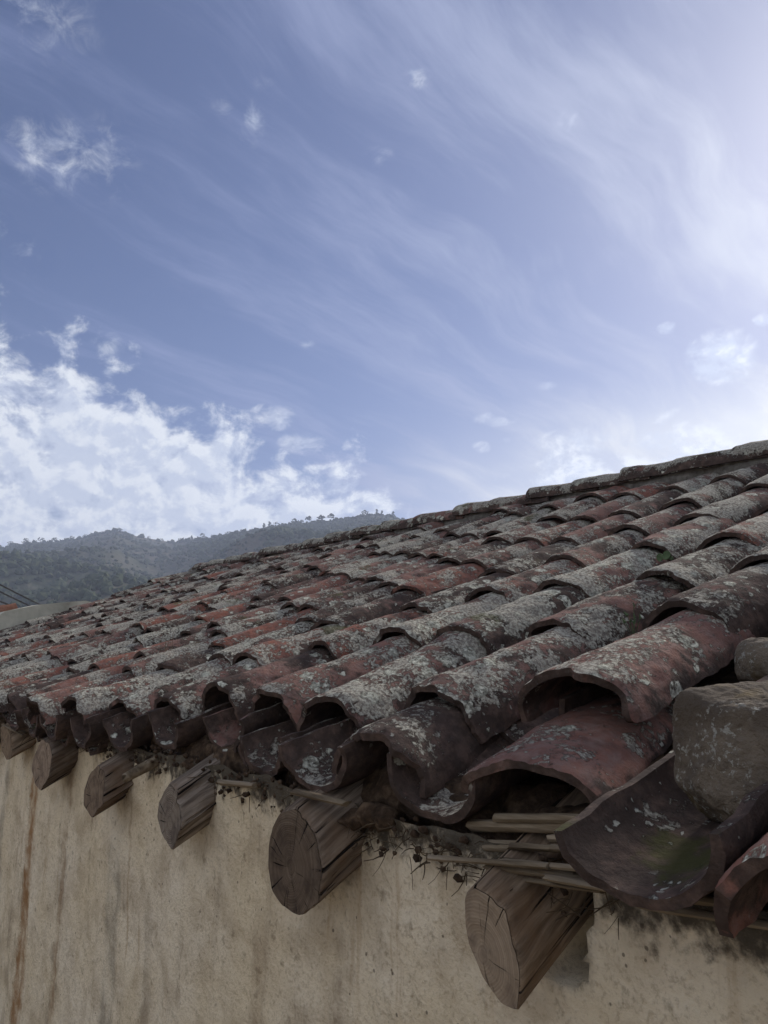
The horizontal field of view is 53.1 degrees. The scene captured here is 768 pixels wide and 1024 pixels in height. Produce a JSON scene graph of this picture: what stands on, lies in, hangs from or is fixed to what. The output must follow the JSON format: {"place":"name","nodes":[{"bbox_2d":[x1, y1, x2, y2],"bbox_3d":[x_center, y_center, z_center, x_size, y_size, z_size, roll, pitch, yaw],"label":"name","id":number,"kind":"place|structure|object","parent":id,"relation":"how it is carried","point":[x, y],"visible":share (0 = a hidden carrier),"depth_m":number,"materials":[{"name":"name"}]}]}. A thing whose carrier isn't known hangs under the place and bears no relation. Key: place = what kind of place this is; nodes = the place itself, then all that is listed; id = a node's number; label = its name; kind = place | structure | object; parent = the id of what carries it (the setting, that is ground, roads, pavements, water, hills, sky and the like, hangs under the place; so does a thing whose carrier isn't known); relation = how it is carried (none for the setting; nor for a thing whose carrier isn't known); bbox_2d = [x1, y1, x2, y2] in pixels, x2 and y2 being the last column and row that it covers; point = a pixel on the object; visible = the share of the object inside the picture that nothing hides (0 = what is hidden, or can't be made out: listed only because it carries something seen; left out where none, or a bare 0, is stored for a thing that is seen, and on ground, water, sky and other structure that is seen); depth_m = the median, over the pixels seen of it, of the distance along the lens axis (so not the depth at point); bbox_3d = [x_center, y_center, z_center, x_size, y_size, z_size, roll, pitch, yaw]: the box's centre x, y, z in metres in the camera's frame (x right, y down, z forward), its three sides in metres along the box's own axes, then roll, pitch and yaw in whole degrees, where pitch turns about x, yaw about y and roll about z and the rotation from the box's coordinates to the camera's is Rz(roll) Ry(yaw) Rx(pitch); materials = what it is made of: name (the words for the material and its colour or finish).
{"place":"outdoors","nodes":[
{"label":"outdoors","id":0,"kind":"place"},
{"bbox_2d":[0,514,396,606],"bbox_3d":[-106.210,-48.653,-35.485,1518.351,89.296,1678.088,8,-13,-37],"label":"hill","id":1,"kind":"structure","parent":0,"point":[251,544],"depth_m":310.01,"materials":[{"name":"green plant"}]},
{"bbox_2d":[0,591,30,605],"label":"overhead cable","id":2,"kind":"object","parent":1,"relation":"on","point":[15,599],"visible":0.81,"depth_m":12.16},
{"bbox_2d":[0,584,40,604],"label":"overhead cable","id":3,"kind":"object","parent":1,"relation":"on","point":[19,594],"visible":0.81,"depth_m":12.41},
{"bbox_2d":[0,513,404,607],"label":"hillside scrub","id":4,"kind":"object","parent":1,"relation":"on","point":[16,555],"visible":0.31,"depth_m":285.21,"materials":[{"name":"green plant"}]},
{"bbox_2d":[0,0,767,546],"label":"sky","id":5,"kind":"structure","parent":0,"point":[262,261],"materials":[{"name":"blue"}]},
{"label":"ground","id":6,"kind":"structure","parent":0,"visible":0},
{"bbox_2d":[0,601,89,629],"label":"neighbour house","id":7,"kind":"structure","parent":6,"relation":"on","point":[12,614],"depth_m":6.93,"materials":[{"name":"paint"}]},
{"bbox_2d":[0,440,767,1023],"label":"house","id":8,"kind":"structure","parent":6,"relation":"on","point":[416,768],"depth_m":1.52,"materials":[{"name":"paint"}]},
{"bbox_2d":[622,603,640,634],"bbox_3d":[0.484,0.216,1.487,0.037,0.084,0.027,6,-12,-29],"label":"weed","id":9,"kind":"object","parent":8,"relation":"on","point":[625,621],"visible":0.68,"depth_m":1.49,"materials":[{"name":"green plant"}]},
{"bbox_2d":[656,551,672,560],"bbox_3d":[0.707,0.110,1.934,0.009,0.026,0.047,8,-13,-37],"label":"pennywort","id":10,"kind":"object","parent":8,"relation":"attached to","point":[666,555],"visible":0.99,"depth_m":1.93,"materials":[{"name":"green plant"}]},
{"bbox_2d":[672,680,767,822],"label":"stone","id":11,"kind":"object","parent":8,"relation":"on","point":[720,740],"visible":0.87,"depth_m":0.79,"materials":[{"name":"grey stone"}]},
{"bbox_2d":[734,637,767,681],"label":"stone","id":12,"kind":"object","parent":8,"relation":"on","point":[750,659],"visible":0.81,"depth_m":1.14,"materials":[{"name":"grey stone"}]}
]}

